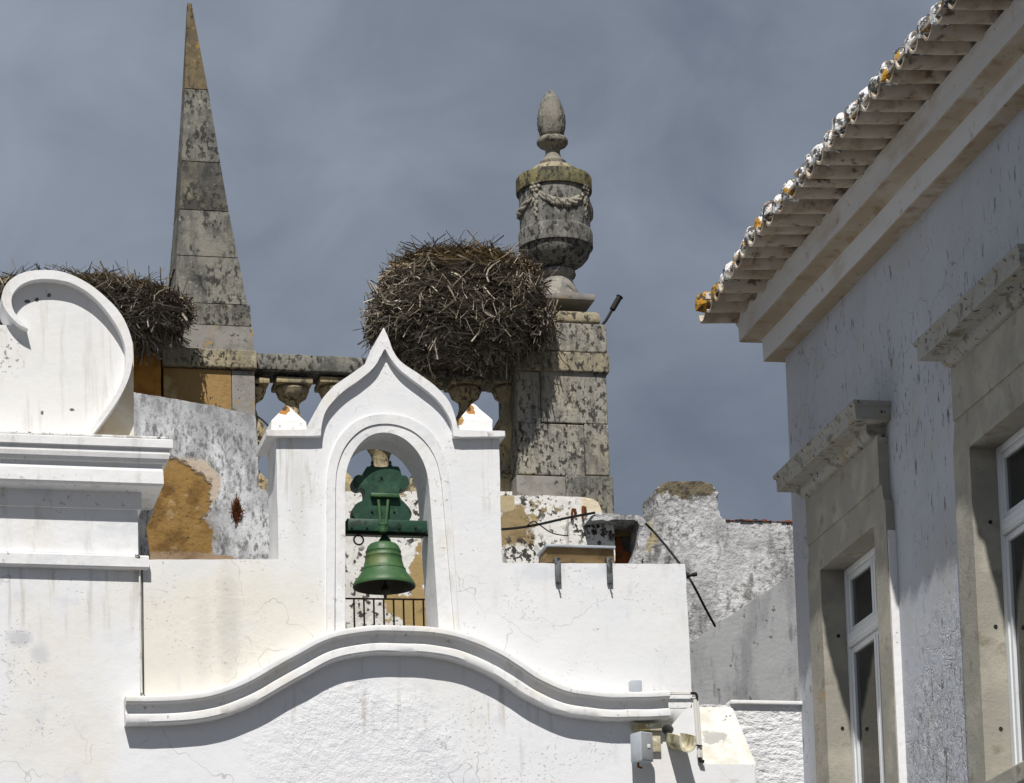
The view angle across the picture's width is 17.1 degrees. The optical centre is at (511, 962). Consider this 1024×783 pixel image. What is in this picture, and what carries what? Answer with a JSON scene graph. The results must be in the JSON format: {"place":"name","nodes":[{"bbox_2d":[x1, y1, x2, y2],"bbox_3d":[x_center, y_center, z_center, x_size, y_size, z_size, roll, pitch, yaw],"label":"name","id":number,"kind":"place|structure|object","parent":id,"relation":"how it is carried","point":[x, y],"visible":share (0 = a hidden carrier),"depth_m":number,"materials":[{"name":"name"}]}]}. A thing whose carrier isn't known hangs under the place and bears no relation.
{"place":"outdoors","nodes":[
{"label":"outdoors","id":0,"kind":"place"},
{"bbox_2d":[134,392,269,559],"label":"stained wall","id":1,"kind":"structure","parent":0,"point":[210,472],"depth_m":25.50,"materials":[{"name":"white paint"}]},
{"bbox_2d":[230,496,244,526],"bbox_3d":[-2.057,-3.385,25.493,0.138,0.266,0.058,0,-8,-13],"label":"dry plant","id":2,"kind":"object","parent":1,"relation":"attached to","point":[235,508],"visible":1,"depth_m":25.50,"materials":[{"name":"brown plant"}]},
{"bbox_2d":[345,491,511,628],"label":"church wall","id":3,"kind":"structure","parent":0,"point":[410,549],"depth_m":27.11,"materials":[{"name":"white paint"}]},
{"bbox_2d":[133,350,160,395],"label":"ochre pier","id":4,"kind":"structure","parent":3,"relation":"on","point":[146,381],"depth_m":26.85,"materials":[{"name":"paint"}]},
{"bbox_2d":[0,258,200,370],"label":"stork nest","id":5,"kind":"object","parent":4,"relation":"on","point":[155,316],"visible":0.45,"depth_m":26.36,"materials":[{"name":"brown plant"}]},
{"bbox_2d":[160,3,256,415],"bbox_3d":[-2.520,-5.731,27.578,0.754,4.223,0.900,0,-8,-13],"label":"obelisk","id":6,"kind":"object","parent":3,"relation":"on","point":[214,363],"visible":0.67,"depth_m":27.30,"materials":[{"name":"stone"}]},
{"bbox_2d":[255,353,512,490],"bbox_3d":[-1.056,-4.264,27.489,2.431,1.142,0.369,0,-8,-13],"label":"balustrade","id":7,"kind":"object","parent":3,"relation":"on","point":[292,378],"visible":0.32,"depth_m":27.34,"materials":[{"name":"stone"}]},
{"bbox_2d":[353,230,564,389],"bbox_3d":[-0.413,-5.236,27.354,1.727,1.361,1.358,0,-8,-13],"label":"stork nest","id":8,"kind":"object","parent":7,"relation":"on","point":[481,310],"visible":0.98,"depth_m":26.95,"materials":[{"name":"brown plant"}]},
{"bbox_2d":[0,0,939,520],"label":"sky","id":9,"kind":"structure","parent":0,"point":[346,131],"materials":[{"name":"grey"}]},
{"bbox_2d":[642,481,793,642],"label":"rough wall","id":10,"kind":"structure","parent":0,"point":[736,565],"depth_m":28.25,"materials":[{"name":"paint"}]},
{"bbox_2d":[689,573,799,704],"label":"side wall","id":11,"kind":"structure","parent":0,"point":[748,651],"depth_m":27.87,"materials":[{"name":"white paint"}]},
{"bbox_2d":[695,0,1023,782],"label":"house","id":12,"kind":"structure","parent":0,"point":[869,288],"depth_m":22.43,"materials":[{"name":"white paint"}]},
{"bbox_2d":[844,546,884,782],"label":"window","id":13,"kind":"structure","parent":12,"relation":"in","point":[865,697],"depth_m":24.00,"materials":[{"name":"white paint"}]},
{"bbox_2d":[996,427,1023,766],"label":"window","id":14,"kind":"structure","parent":12,"relation":"in","point":[1010,454],"depth_m":21.18,"materials":[{"name":"white paint"}]},
{"label":"ground","id":15,"kind":"structure","parent":0,"visible":0},
{"bbox_2d":[0,567,755,782],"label":"chapel front wall","id":16,"kind":"structure","parent":15,"relation":"on","point":[391,704],"depth_m":23.74,"materials":[{"name":"white paint"}]},
{"bbox_2d":[0,270,172,570],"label":"scroll parapet","id":17,"kind":"structure","parent":16,"relation":"on","point":[82,467],"depth_m":23.67,"materials":[{"name":"white paint"}]},
{"bbox_2d":[140,328,691,708],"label":"bell gable","id":18,"kind":"structure","parent":16,"relation":"on","point":[208,625],"depth_m":24.18,"materials":[{"name":"white paint"}]},
{"bbox_2d":[135,554,144,695],"bbox_3d":[-2.567,-2.314,23.544,0.082,1.012,0.050,6,-11,-43],"label":"corner cable","id":19,"kind":"object","parent":18,"relation":"attached to","point":[141,645],"visible":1,"depth_m":23.57,"materials":[{"name":"white plastic"}]},
{"bbox_2d":[345,598,424,627],"bbox_3d":[-0.918,-2.318,25.212,0.801,0.774,0.014,0,-8,-13],"label":"iron railing","id":20,"kind":"object","parent":18,"relation":"attached to","point":[383,599],"visible":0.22,"depth_m":25.25,"materials":[{"name":"black metal"}]},
{"bbox_2d":[345,461,427,599],"bbox_3d":[-0.913,-3.077,24.294,0.593,1.021,0.449,6,-11,-42],"label":"church bell","id":21,"kind":"object","parent":18,"relation":"hanging from","point":[381,509],"visible":1,"depth_m":24.23,"materials":[{"name":"green paint"}]},
{"bbox_2d":[537,544,615,594],"bbox_3d":[0.467,-2.780,24.490,0.518,0.372,0.318,0,-8,-13],"label":"floodlight tray","id":22,"kind":"object","parent":18,"relation":"attached to","point":[557,555],"visible":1,"depth_m":24.39,"materials":[{"name":"beige metal"}]},
{"bbox_2d":[686,572,696,578],"bbox_3d":[1.301,-2.807,24.756,0.087,0.053,0.043,0,-8,-13],"label":"cable clamp","id":23,"kind":"object","parent":18,"relation":"attached to","point":[693,574],"visible":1,"depth_m":24.75,"materials":[{"name":"black metal"}]},
{"bbox_2d":[629,680,641,691],"bbox_3d":[0.877,-1.942,24.257,0.082,0.118,0.070,0,-8,-13],"label":"junction box","id":24,"kind":"object","parent":16,"relation":"on","point":[635,685],"visible":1,"depth_m":24.23,"materials":[{"name":"grey plastic"}]},
{"bbox_2d":[630,722,661,768],"bbox_3d":[0.960,-1.540,24.176,0.245,0.344,0.203,0,-8,-13],"label":"junction box","id":25,"kind":"object","parent":16,"relation":"attached to","point":[645,741],"depth_m":24.12,"materials":[{"name":"grey plastic"}]},
{"bbox_2d":[664,732,696,752],"bbox_3d":[1.194,-1.560,24.206,0.127,0.207,0.311,1,-8,-17],"label":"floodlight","id":26,"kind":"object","parent":16,"relation":"attached to","point":[684,742],"visible":1,"depth_m":24.16,"materials":[{"name":"beige glass"}]},
{"bbox_2d":[670,692,703,762],"bbox_3d":[1.148,-1.678,24.310,0.443,0.519,0.040,0,-8,-13],"label":"conduit","id":27,"kind":"object","parent":16,"relation":"attached to","point":[698,728],"visible":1,"depth_m":24.35,"materials":[{"name":"white metal"}]},
{"bbox_2d":[500,495,601,562],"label":"pier base wall","id":28,"kind":"structure","parent":15,"relation":"on","point":[525,545],"depth_m":27.03,"materials":[{"name":"white paint"}]},
{"bbox_2d":[498,311,613,513],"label":"urn pier","id":29,"kind":"structure","parent":28,"relation":"on","point":[559,420],"depth_m":27.50,"materials":[{"name":"stone"}]},
{"bbox_2d":[516,90,594,311],"bbox_3d":[0.348,-6.291,28.131,0.643,1.880,0.642,0,-8,-13],"label":"stone urn","id":30,"kind":"object","parent":29,"relation":"on","point":[554,214],"visible":0.96,"depth_m":27.88,"materials":[{"name":"stone"}]},
{"bbox_2d":[601,294,622,324],"bbox_3d":[0.809,-5.322,27.916,0.213,0.294,0.058,0,-8,-13],"label":"metal rod","id":31,"kind":"object","parent":29,"relation":"on","point":[616,302],"visible":1,"depth_m":27.91,"materials":[{"name":"black metal"}]},
{"bbox_2d":[566,513,651,563],"bbox_3d":[0.734,-3.233,27.207,0.676,0.670,0.660,0,-8,-13],"label":"broken corbel","id":32,"kind":"object","parent":28,"relation":"attached to","point":[627,536],"visible":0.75,"depth_m":27.01,"materials":[{"name":"stone"}]},
{"bbox_2d":[501,511,594,530],"bbox_3d":[0.271,-3.466,26.738,0.821,0.193,0.125,0,-8,-13],"label":"slack cable","id":33,"kind":"object","parent":32,"relation":"attached to","point":[547,522],"visible":0.88,"depth_m":26.68,"materials":[{"name":"black rubber"}]},
{"bbox_2d":[527,521,567,535],"bbox_3d":[0.287,-3.403,26.771,0.064,0.061,0.446,-9,-11,41],"label":"slack cable","id":34,"kind":"object","parent":33,"relation":"hanging from","point":[546,529],"visible":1,"depth_m":26.72,"materials":[{"name":"black rubber"}]},
{"bbox_2d":[570,508,576,519],"bbox_3d":[0.488,-3.541,26.979,0.055,0.097,0.027,0,-8,-13],"label":"rusty lug","id":35,"kind":"object","parent":32,"relation":"on","point":[574,511],"visible":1,"depth_m":26.97,"materials":[{"name":"metal"}]},
{"bbox_2d":[581,506,587,519],"bbox_3d":[0.574,-3.555,27.001,0.054,0.114,0.035,0,-8,-13],"label":"rusty lug","id":36,"kind":"object","parent":32,"relation":"on","point":[584,508],"visible":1,"depth_m":26.99,"materials":[{"name":"metal"}]},
{"bbox_2d":[645,523,715,626],"bbox_3d":[1.346,-3.042,26.385,0.368,0.980,1.075,0,-8,-13],"label":"slack cable","id":37,"kind":"object","parent":32,"relation":"attached to","point":[690,579],"visible":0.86,"depth_m":26.12,"materials":[{"name":"black rubber"}]},
{"bbox_2d":[699,700,803,782],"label":"side wall","id":38,"kind":"structure","parent":15,"relation":"on","point":[764,737],"depth_m":24.86,"materials":[{"name":"white paint"}]}
]}

